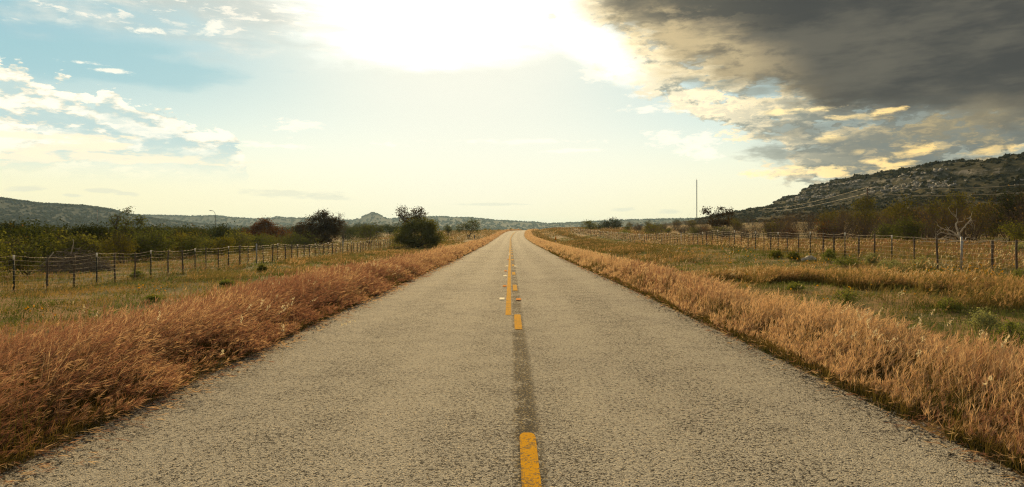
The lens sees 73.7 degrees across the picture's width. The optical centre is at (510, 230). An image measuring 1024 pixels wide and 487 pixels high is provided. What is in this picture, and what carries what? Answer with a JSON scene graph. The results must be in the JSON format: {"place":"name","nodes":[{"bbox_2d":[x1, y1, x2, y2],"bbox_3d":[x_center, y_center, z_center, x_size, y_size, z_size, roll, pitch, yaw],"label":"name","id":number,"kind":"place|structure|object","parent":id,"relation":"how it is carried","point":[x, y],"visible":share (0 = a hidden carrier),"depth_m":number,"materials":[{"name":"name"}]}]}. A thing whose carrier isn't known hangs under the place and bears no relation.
{"place":"outdoors","nodes":[
{"label":"outdoors","id":0,"kind":"place"},
{"bbox_2d":[0,200,242,228],"bbox_3d":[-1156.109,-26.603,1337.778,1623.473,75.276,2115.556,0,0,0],"label":"wooded hill","id":1,"kind":"structure","parent":0,"point":[4,206],"depth_m":1129.57,"materials":[{"name":"plant"}]},
{"bbox_2d":[0,197,702,230],"bbox_3d":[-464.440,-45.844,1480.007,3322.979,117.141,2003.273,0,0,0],"label":"woodland","id":2,"kind":"object","parent":1,"relation":"on","point":[77,219],"visible":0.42,"depth_m":1323.08,"materials":[{"name":"plant"}]},
{"bbox_2d":[149,214,690,229],"bbox_3d":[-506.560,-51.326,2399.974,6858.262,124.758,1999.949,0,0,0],"label":"distant hills","id":3,"kind":"structure","parent":0,"point":[369,216],"depth_m":2285.14,"materials":[{"name":"plant"}]},
{"bbox_2d":[0,230,1023,486],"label":"road","id":4,"kind":"structure","parent":0,"point":[558,374],"depth_m":6.03,"materials":[{"name":"asphalt"}]},
{"bbox_2d":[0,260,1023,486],"bbox_3d":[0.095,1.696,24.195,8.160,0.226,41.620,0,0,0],"label":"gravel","id":5,"kind":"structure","parent":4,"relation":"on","point":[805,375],"depth_m":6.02,"materials":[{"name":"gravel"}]},
{"bbox_2d":[0,222,1023,475],"bbox_3d":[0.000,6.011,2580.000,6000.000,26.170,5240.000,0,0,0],"label":"ground","id":6,"kind":"structure","parent":0,"point":[104,274],"depth_m":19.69,"materials":[{"name":"green plant"}]},
{"bbox_2d":[0,226,14,263],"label":"leafy shrub","id":7,"kind":"object","parent":6,"relation":"on","point":[3,247],"visible":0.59,"depth_m":29.05,"materials":[{"name":"green plant"}]},
{"bbox_2d":[0,220,21,237],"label":"dark tree","id":8,"kind":"object","parent":6,"relation":"on","point":[6,225],"visible":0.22,"depth_m":61.70,"materials":[{"name":"green plant"}]},
{"bbox_2d":[0,231,35,279],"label":"leafy shrub","id":9,"kind":"object","parent":6,"relation":"on","point":[7,254],"visible":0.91,"depth_m":28.83,"materials":[{"name":"green plant"}]},
{"bbox_2d":[0,234,52,276],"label":"leafy bush","id":10,"kind":"object","parent":6,"relation":"on","point":[31,261],"visible":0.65,"depth_m":29.94,"materials":[{"name":"green plant"}]},
{"bbox_2d":[1,228,55,263],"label":"leafy shrub","id":11,"kind":"object","parent":6,"relation":"on","point":[6,239],"visible":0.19,"depth_m":38.92,"materials":[{"name":"green plant"}]},
{"bbox_2d":[12,227,111,263],"bbox_3d":[-27.870,1.079,42.783,5.482,2.594,3.654,0,0,-39],"label":"leafy shrub","id":12,"kind":"object","parent":6,"relation":"on","point":[53,246],"visible":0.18,"depth_m":42.52,"materials":[{"name":"green plant"}]},
{"bbox_2d":[25,240,119,272],"bbox_3d":[-21.304,1.196,33.485,4.162,1.614,3.118,0,0,0],"label":"brush pile","id":13,"kind":"object","parent":6,"relation":"on","point":[69,262],"visible":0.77,"depth_m":33.10,"materials":[{"name":"brown wood"}]},
{"bbox_2d":[49,230,121,264],"bbox_3d":[-26.594,1.113,42.488,3.592,2.669,4.676,0,0,-12],"label":"leafy shrub","id":14,"kind":"object","parent":6,"relation":"on","point":[82,241],"visible":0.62,"depth_m":42.01,"materials":[{"name":"green plant"}]},
{"bbox_2d":[58,220,121,253],"bbox_3d":[-28.337,0.775,46.047,4.055,3.063,3.293,0,0,0],"label":"dark tree","id":15,"kind":"object","parent":6,"relation":"on","point":[100,232],"visible":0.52,"depth_m":45.76,"materials":[{"name":"green plant"}]},
{"bbox_2d":[95,230,142,263],"bbox_3d":[-22.968,1.049,40.072,2.505,2.285,2.413,0,0,0],"label":"yellow tree","id":16,"kind":"object","parent":6,"relation":"on","point":[117,243],"visible":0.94,"depth_m":39.88,"materials":[{"name":"grey plant"}]},
{"bbox_2d":[104,206,149,257],"bbox_3d":[-30.216,0.188,53.988,3.513,4.397,1.935,0,0,0],"label":"slender tree","id":17,"kind":"object","parent":6,"relation":"on","point":[128,223],"visible":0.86,"depth_m":53.92,"materials":[{"name":"green plant"}]},
{"bbox_2d":[130,270,145,278],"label":"weed bush","id":18,"kind":"object","parent":6,"relation":"on","point":[138,272],"visible":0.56,"depth_m":27.93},
{"bbox_2d":[112,232,165,261],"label":"leafy shrub","id":19,"kind":"object","parent":6,"relation":"on","point":[143,243],"visible":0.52,"depth_m":46.46,"materials":[{"name":"green plant"}]},
{"bbox_2d":[125,222,179,258],"bbox_3d":[-27.747,0.849,52.514,3.663,2.997,4.915,0,0,-6],"label":"leafy shrub","id":20,"kind":"object","parent":6,"relation":"on","point":[149,230],"visible":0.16,"depth_m":52.68,"materials":[{"name":"green plant"}]},
{"bbox_2d":[144,294,163,300],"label":"weed bush","id":21,"kind":"object","parent":6,"relation":"on","point":[152,297],"visible":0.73,"depth_m":18.96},
{"bbox_2d":[132,227,181,260],"bbox_3d":[-25.119,1.013,47.885,3.112,2.628,4.644,0,0,-5],"label":"leafy shrub","id":22,"kind":"object","parent":6,"relation":"on","point":[162,248],"visible":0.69,"depth_m":48.10,"materials":[{"name":"green plant"}]},
{"bbox_2d":[159,227,191,255],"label":"leafy shrub","id":23,"kind":"object","parent":6,"relation":"on","point":[176,233],"visible":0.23,"depth_m":59.63,"materials":[{"name":"green plant"}]},
{"bbox_2d":[169,231,206,255],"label":"leafy shrub","id":24,"kind":"object","parent":6,"relation":"on","point":[181,239],"visible":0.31,"depth_m":54.36,"materials":[{"name":"green plant"}]},
{"bbox_2d":[177,235,211,257],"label":"leafy shrub","id":25,"kind":"object","parent":6,"relation":"on","point":[190,246],"visible":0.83,"depth_m":52.26,"materials":[{"name":"green plant"}]},
{"bbox_2d":[0,239,397,292],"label":"wire fence","id":26,"kind":"object","parent":6,"relation":"on","point":[47,261],"visible":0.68,"depth_m":29.91,"materials":[{"name":"brown metal"}]},
{"bbox_2d":[196,237,223,254],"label":"leafy shrub","id":27,"kind":"object","parent":6,"relation":"on","point":[207,243],"visible":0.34,"depth_m":60.94,"materials":[{"name":"green plant"}]},
{"bbox_2d":[0,217,436,266],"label":"scrubland","id":28,"kind":"structure","parent":6,"relation":"on","point":[37,231],"depth_m":61.76,"materials":[{"name":"green plant"}]},
{"bbox_2d":[207,223,235,241],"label":"dark tree","id":29,"kind":"object","parent":6,"relation":"on","point":[219,232],"visible":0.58,"depth_m":79.57,"materials":[{"name":"green plant"}]},
{"bbox_2d":[207,236,237,255],"bbox_3d":[-24.563,1.282,58.055,2.679,1.921,2.461,0,0,43],"label":"yellow tree","id":30,"kind":"object","parent":6,"relation":"on","point":[225,243],"visible":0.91,"depth_m":57.78,"materials":[{"name":"grey plant"}]},
{"bbox_2d":[216,279,234,285],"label":"weed bush","id":31,"kind":"object","parent":6,"relation":"on","point":[226,282],"visible":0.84,"depth_m":24.31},
{"bbox_2d":[221,227,262,252],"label":"leafy shrub","id":32,"kind":"object","parent":6,"relation":"on","point":[240,237],"visible":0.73,"depth_m":69.00,"materials":[{"name":"green plant"}]},
{"bbox_2d":[245,234,272,250],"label":"leafy shrub","id":33,"kind":"object","parent":6,"relation":"on","point":[257,240],"visible":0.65,"depth_m":77.70,"materials":[{"name":"green plant"}]},
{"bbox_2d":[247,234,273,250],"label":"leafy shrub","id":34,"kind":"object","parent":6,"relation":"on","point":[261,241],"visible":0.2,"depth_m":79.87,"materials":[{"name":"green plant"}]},
{"bbox_2d":[256,263,267,270],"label":"weed bush","id":35,"kind":"object","parent":6,"relation":"on","point":[260,266],"visible":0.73,"depth_m":33.72,"materials":[{"name":"green plant"}]},
{"bbox_2d":[242,215,292,242],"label":"reddish tree","id":36,"kind":"object","parent":6,"relation":"on","point":[267,226],"visible":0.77,"depth_m":93.68,"materials":[{"name":"orange plant"}]},
{"bbox_2d":[257,232,278,248],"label":"leafy shrub","id":37,"kind":"object","parent":6,"relation":"on","point":[268,236],"visible":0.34,"depth_m":84.42,"materials":[{"name":"green plant"}]},
{"bbox_2d":[269,235,288,247],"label":"leafy shrub","id":38,"kind":"object","parent":6,"relation":"on","point":[277,239],"visible":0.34,"depth_m":88.39,"materials":[{"name":"green plant"}]},
{"bbox_2d":[276,234,298,246],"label":"leafy shrub","id":39,"kind":"object","parent":6,"relation":"on","point":[288,238],"visible":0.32,"depth_m":93.12,"materials":[{"name":"green plant"}]},
{"bbox_2d":[278,230,321,248],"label":"leafy shrub","id":40,"kind":"object","parent":6,"relation":"on","point":[292,243],"visible":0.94,"depth_m":87.74,"materials":[{"name":"green plant"}]},
{"bbox_2d":[294,234,310,246],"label":"leafy shrub","id":41,"kind":"object","parent":6,"relation":"on","point":[301,239],"visible":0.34,"depth_m":95.81,"materials":[{"name":"green plant"}]},
{"bbox_2d":[291,209,346,245],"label":"dark tree","id":42,"kind":"object","parent":6,"relation":"on","point":[326,228],"visible":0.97,"depth_m":98.43,"materials":[{"name":"green plant"}]},
{"bbox_2d":[338,213,349,243],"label":"bare topped tree","id":43,"kind":"object","parent":6,"relation":"on","point":[343,231],"visible":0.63,"depth_m":101.07,"materials":[{"name":"brown plant"}]},
{"bbox_2d":[352,220,385,243],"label":"mesquite tree","id":44,"kind":"object","parent":6,"relation":"on","point":[368,228],"visible":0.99,"depth_m":111.69,"materials":[{"name":"green plant"}]},
{"bbox_2d":[392,205,427,223],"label":"dark tree","id":45,"kind":"object","parent":6,"relation":"on","point":[415,214],"visible":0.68,"depth_m":86.77,"materials":[{"name":"green plant"}]},
{"bbox_2d":[388,216,452,247],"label":"broad bush tree","id":46,"kind":"object","parent":6,"relation":"on","point":[410,237],"visible":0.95,"depth_m":83.45,"materials":[{"name":"green plant"}]},
{"bbox_2d":[439,224,454,233],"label":"mesquite tree","id":47,"kind":"object","parent":6,"relation":"on","point":[448,230],"visible":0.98,"depth_m":204.82,"materials":[{"name":"green plant"}]},
{"bbox_2d":[453,218,481,237],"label":"mesquite tree","id":48,"kind":"object","parent":6,"relation":"on","point":[468,226],"visible":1,"depth_m":167.91,"materials":[{"name":"green plant"}]},
{"bbox_2d":[0,228,1023,486],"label":"roadside grass","id":49,"kind":"structure","parent":6,"relation":"on","point":[68,378],"depth_m":7.43,"materials":[{"name":"plant"}]},
{"bbox_2d":[0,227,1023,316],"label":"meadow grass","id":50,"kind":"structure","parent":6,"relation":"on","point":[980,284],"depth_m":28.69,"materials":[{"name":"plant"}]},
{"bbox_2d":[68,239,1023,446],"bbox_3d":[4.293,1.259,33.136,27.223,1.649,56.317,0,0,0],"label":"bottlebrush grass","id":51,"kind":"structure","parent":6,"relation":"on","point":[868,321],"depth_m":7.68,"materials":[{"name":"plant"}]},
{"bbox_2d":[581,219,603,228],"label":"olive shrub","id":52,"kind":"object","parent":6,"relation":"on","point":[590,226],"visible":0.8,"depth_m":214.65,"materials":[{"name":"green plant"}]},
{"bbox_2d":[596,217,623,228],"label":"dark shrub","id":53,"kind":"object","parent":6,"relation":"on","point":[611,224],"visible":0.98,"depth_m":204.50,"materials":[{"name":"green plant"}]},
{"bbox_2d":[642,223,663,233],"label":"green shrub","id":54,"kind":"object","parent":6,"relation":"on","point":[654,225],"visible":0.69,"depth_m":124.85,"materials":[{"name":"green plant"}]},
{"bbox_2d":[686,227,699,234],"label":"leafy shrub","id":55,"kind":"object","parent":6,"relation":"on","point":[693,230],"visible":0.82,"depth_m":123.72,"materials":[{"name":"green plant"}]},
{"bbox_2d":[699,206,736,228],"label":"airy tree","id":56,"kind":"object","parent":6,"relation":"on","point":[714,222],"visible":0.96,"depth_m":127.70,"materials":[{"name":"green plant"}]},
{"bbox_2d":[711,224,735,236],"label":"bare shrub","id":57,"kind":"object","parent":6,"relation":"on","point":[723,232],"visible":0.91,"depth_m":94.62,"materials":[{"name":"brown plant"}]},
{"bbox_2d":[735,224,757,237],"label":"bare shrub","id":58,"kind":"object","parent":6,"relation":"on","point":[749,231],"visible":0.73,"depth_m":90.30,"materials":[{"name":"brown plant"}]},
{"bbox_2d":[735,219,766,238],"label":"bare shrub","id":59,"kind":"object","parent":6,"relation":"on","point":[746,231],"visible":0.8,"depth_m":87.33,"materials":[{"name":"brown plant"}]},
{"bbox_2d":[759,219,785,237],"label":"leafy shrub","id":60,"kind":"object","parent":6,"relation":"on","point":[769,224],"visible":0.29,"depth_m":89.91,"materials":[{"name":"green plant"}]},
{"bbox_2d":[753,212,794,238],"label":"bare shrub","id":61,"kind":"object","parent":6,"relation":"on","point":[768,230],"visible":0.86,"depth_m":81.44,"materials":[{"name":"brown plant"}]},
{"bbox_2d":[767,250,785,258],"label":"weed bush","id":62,"kind":"object","parent":6,"relation":"on","point":[778,253],"visible":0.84,"depth_m":32.81,"materials":[{"name":"green plant"}]},
{"bbox_2d":[772,217,802,238],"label":"bare shrub","id":63,"kind":"object","parent":6,"relation":"on","point":[781,235],"visible":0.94,"depth_m":76.25,"materials":[{"name":"brown plant"}]},
{"bbox_2d":[781,225,799,238],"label":"leafy shrub","id":64,"kind":"object","parent":6,"relation":"on","point":[787,229],"visible":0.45,"depth_m":79.08,"materials":[{"name":"green plant"}]},
{"bbox_2d":[785,251,800,259],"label":"weed bush","id":65,"kind":"object","parent":6,"relation":"on","point":[793,255],"visible":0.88,"depth_m":30.86,"materials":[{"name":"green plant"}]},
{"bbox_2d":[785,281,804,291],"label":"weed bush","id":66,"kind":"object","parent":6,"relation":"on","point":[794,286],"visible":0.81,"depth_m":18.76,"materials":[{"name":"plant"}]},
{"bbox_2d":[570,227,1023,274],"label":"wire fence","id":67,"kind":"object","parent":6,"relation":"on","point":[960,248],"visible":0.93,"depth_m":30.59,"materials":[{"name":"brown wood"}]},
{"bbox_2d":[801,255,816,260],"bbox_3d":[13.254,1.237,30.310,0.650,0.358,0.409,0,0,27],"label":"limestone rock","id":68,"kind":"object","parent":6,"relation":"on","point":[808,257],"visible":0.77,"depth_m":30.20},
{"bbox_2d":[795,222,827,238],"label":"bare shrub","id":69,"kind":"object","parent":6,"relation":"on","point":[806,232],"visible":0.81,"depth_m":70.09,"materials":[{"name":"brown plant"}]},
{"bbox_2d":[812,221,839,239],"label":"green shrub","id":70,"kind":"object","parent":6,"relation":"on","point":[825,229],"visible":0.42,"depth_m":71.66,"materials":[{"name":"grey plant"}]},
{"bbox_2d":[820,248,836,262],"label":"weed bush","id":71,"kind":"object","parent":6,"relation":"on","point":[829,254],"visible":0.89,"depth_m":28.75,"materials":[{"name":"plant"}]},
{"bbox_2d":[811,219,846,239],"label":"leafy shrub","id":72,"kind":"object","parent":6,"relation":"on","point":[823,228],"visible":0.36,"depth_m":71.61,"materials":[{"name":"green plant"}]},
{"bbox_2d":[807,203,864,238],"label":"bare shrub","id":73,"kind":"object","parent":6,"relation":"on","point":[841,222],"visible":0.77,"depth_m":65.94,"materials":[{"name":"brown plant"}]},
{"bbox_2d":[820,218,866,238],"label":"bare shrub","id":74,"kind":"object","parent":6,"relation":"on","point":[839,234],"visible":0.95,"depth_m":62.68,"materials":[{"name":"brown plant"}]},
{"bbox_2d":[830,287,859,304],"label":"weed bush","id":75,"kind":"object","parent":6,"relation":"on","point":[846,295],"visible":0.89,"depth_m":15.34,"materials":[{"name":"plant"}]},
{"bbox_2d":[832,254,862,266],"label":"weed bush","id":76,"kind":"object","parent":6,"relation":"on","point":[843,261],"visible":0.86,"depth_m":26.66,"materials":[{"name":"plant"}]},
{"bbox_2d":[831,206,881,240],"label":"bare shrub","id":77,"kind":"object","parent":6,"relation":"on","point":[858,227],"visible":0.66,"depth_m":66.30,"materials":[{"name":"brown plant"}]},
{"bbox_2d":[846,195,884,223],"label":"yellow tree","id":78,"kind":"object","parent":6,"relation":"on","point":[864,204],"visible":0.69,"depth_m":85.76,"materials":[{"name":"grey plant"}]},
{"bbox_2d":[846,205,891,240],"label":"bare shrub","id":79,"kind":"object","parent":6,"relation":"on","point":[863,233],"visible":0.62,"depth_m":69.28,"materials":[{"name":"brown plant"}]},
{"bbox_2d":[865,253,879,264],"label":"weed bush","id":80,"kind":"object","parent":6,"relation":"on","point":[867,258],"visible":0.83,"depth_m":26.84,"materials":[{"name":"plant"}]},
{"bbox_2d":[859,212,908,238],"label":"bare shrub","id":81,"kind":"object","parent":6,"relation":"on","point":[874,229],"visible":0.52,"depth_m":59.86,"materials":[{"name":"brown plant"}]},
{"bbox_2d":[868,222,901,239],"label":"leafy shrub","id":82,"kind":"object","parent":6,"relation":"on","point":[882,232],"visible":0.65,"depth_m":55.61,"materials":[{"name":"green plant"}]},
{"bbox_2d":[876,258,907,272],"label":"weed bush","id":83,"kind":"object","parent":6,"relation":"on","point":[894,262],"visible":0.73,"depth_m":23.64,"materials":[{"name":"plant"}]},
{"bbox_2d":[886,212,927,243],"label":"green shrub","id":84,"kind":"object","parent":6,"relation":"on","point":[911,229],"visible":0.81,"depth_m":49.84,"materials":[{"name":"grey plant"}]},
{"bbox_2d":[885,221,935,239],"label":"leafy shrub","id":85,"kind":"object","parent":6,"relation":"on","point":[916,230],"visible":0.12,"depth_m":56.71,"materials":[{"name":"green plant"}]},
{"bbox_2d":[903,255,936,268],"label":"weed bush","id":86,"kind":"object","parent":6,"relation":"on","point":[922,262],"visible":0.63,"depth_m":24.54,"materials":[{"name":"plant"}]},
{"bbox_2d":[877,201,968,243],"bbox_3d":[29.982,-0.616,49.704,5.079,3.480,5.981,0,0,-14],"label":"bare shrub","id":87,"kind":"object","parent":6,"relation":"on","point":[928,223],"visible":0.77,"depth_m":49.93,"materials":[{"name":"brown plant"}]},
{"bbox_2d":[906,217,961,242],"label":"bare shrub","id":88,"kind":"object","parent":6,"relation":"on","point":[929,235],"visible":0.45,"depth_m":52.80,"materials":[{"name":"brown plant"}]},
{"bbox_2d":[920,188,975,240],"bbox_3d":[37.318,-1.469,58.013,5.209,4.859,3.821,0,0,0],"label":"yellow tree","id":89,"kind":"object","parent":6,"relation":"on","point":[953,198],"visible":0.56,"depth_m":57.82,"materials":[{"name":"grey plant"}]},
{"bbox_2d":[931,296,968,311],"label":"weed bush","id":90,"kind":"object","parent":6,"relation":"on","point":[942,305],"visible":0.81,"depth_m":13.66,"materials":[{"name":"plant"}]},
{"bbox_2d":[922,206,1007,245],"bbox_3d":[27.042,-0.164,41.109,4.619,2.951,2.681,0,0,0],"label":"dead tree","id":91,"kind":"object","parent":6,"relation":"on","point":[958,236],"visible":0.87,"depth_m":41.03,"materials":[{"name":"brown wood"}]},
{"bbox_2d":[934,193,998,240],"bbox_3d":[34.716,-0.925,51.330,4.924,3.820,5.060,0,0,31],"label":"bare shrub","id":92,"kind":"object","parent":6,"relation":"on","point":[966,220],"visible":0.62,"depth_m":51.79,"materials":[{"name":"brown plant"}]},
{"bbox_2d":[936,206,1000,243],"bbox_3d":[32.594,-0.469,48.919,3.969,3.020,3.933,0,0,10],"label":"bare shrub","id":93,"kind":"object","parent":6,"relation":"on","point":[958,225],"visible":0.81,"depth_m":48.70,"materials":[{"name":"brown plant"}]},
{"bbox_2d":[946,211,1001,241],"bbox_3d":[34.490,-0.338,50.968,4.234,2.692,4.383,0,0,0],"label":"bare shrub","id":94,"kind":"object","parent":6,"relation":"on","point":[975,228],"visible":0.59,"depth_m":50.72,"materials":[{"name":"brown plant"}]},
{"bbox_2d":[962,307,1004,330],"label":"weed bush","id":95,"kind":"object","parent":6,"relation":"on","point":[985,319],"visible":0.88,"depth_m":11.37,"materials":[{"name":"plant"}]},
{"bbox_2d":[968,199,1023,243],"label":"bare shrub","id":96,"kind":"object","parent":6,"relation":"on","point":[1015,222],"visible":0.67,"depth_m":46.53,"materials":[{"name":"brown plant"}]},
{"bbox_2d":[976,184,1023,238],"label":"dark tree","id":97,"kind":"object","parent":6,"relation":"on","point":[1008,203],"visible":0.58,"depth_m":51.88,"materials":[{"name":"green plant"}]},
{"bbox_2d":[987,319,1023,347],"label":"weed bush","id":98,"kind":"object","parent":6,"relation":"on","point":[1011,330],"visible":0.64,"depth_m":9.79,"materials":[{"name":"plant"}]},
{"bbox_2d":[994,218,1023,242],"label":"leafy shrub","id":99,"kind":"object","parent":6,"relation":"on","point":[1008,228],"visible":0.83,"depth_m":43.34,"materials":[{"name":"green plant"}]},
{"bbox_2d":[1003,240,1023,251],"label":"weed bush","id":100,"kind":"object","parent":6,"relation":"on","point":[1021,247],"visible":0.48,"depth_m":33.83,"materials":[{"name":"plant"}]},
{"bbox_2d":[1010,267,1023,282],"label":"weed bush","id":101,"kind":"object","parent":6,"relation":"on","point":[1014,272],"visible":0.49,"depth_m":17.88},
{"bbox_2d":[0,0,1023,223],"label":"sky","id":102,"kind":"structure","parent":0,"point":[548,111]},
{"bbox_2d":[661,155,1023,225],"bbox_3d":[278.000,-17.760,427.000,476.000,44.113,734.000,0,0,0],"label":"mesa hill","id":103,"kind":"structure","parent":0,"point":[1012,170],"depth_m":339.96,"materials":[{"name":"plant"}]},
{"bbox_2d":[603,179,1023,240],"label":"brush","id":104,"kind":"object","parent":103,"relation":"on","point":[895,209],"visible":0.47,"depth_m":73.28,"materials":[{"name":"green plant"}]},
{"bbox_2d":[694,152,1023,224],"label":"hillside shrubs","id":105,"kind":"object","parent":103,"relation":"on","point":[815,208],"visible":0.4,"depth_m":344.90,"materials":[{"name":"green plant"}]},
{"bbox_2d":[776,162,1023,205],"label":"limestone rocks","id":106,"kind":"object","parent":103,"relation":"on","point":[915,183],"visible":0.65,"depth_m":365.91,"materials":[{"name":"stone"}]},
{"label":"utility pole","id":107,"kind":"object","parent":103,"relation":"on","visible":0},
{"bbox_2d":[769,185,1014,208],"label":"power line","id":108,"kind":"object","parent":107,"relation":"attached to","point":[900,188],"visible":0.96,"depth_m":140.02,"materials":[{"name":"metal"}]},
{"bbox_2d":[780,192,1023,210],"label":"power line","id":109,"kind":"object","parent":107,"relation":"attached to","point":[896,194],"visible":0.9,"depth_m":133.01,"materials":[{"name":"metal"}]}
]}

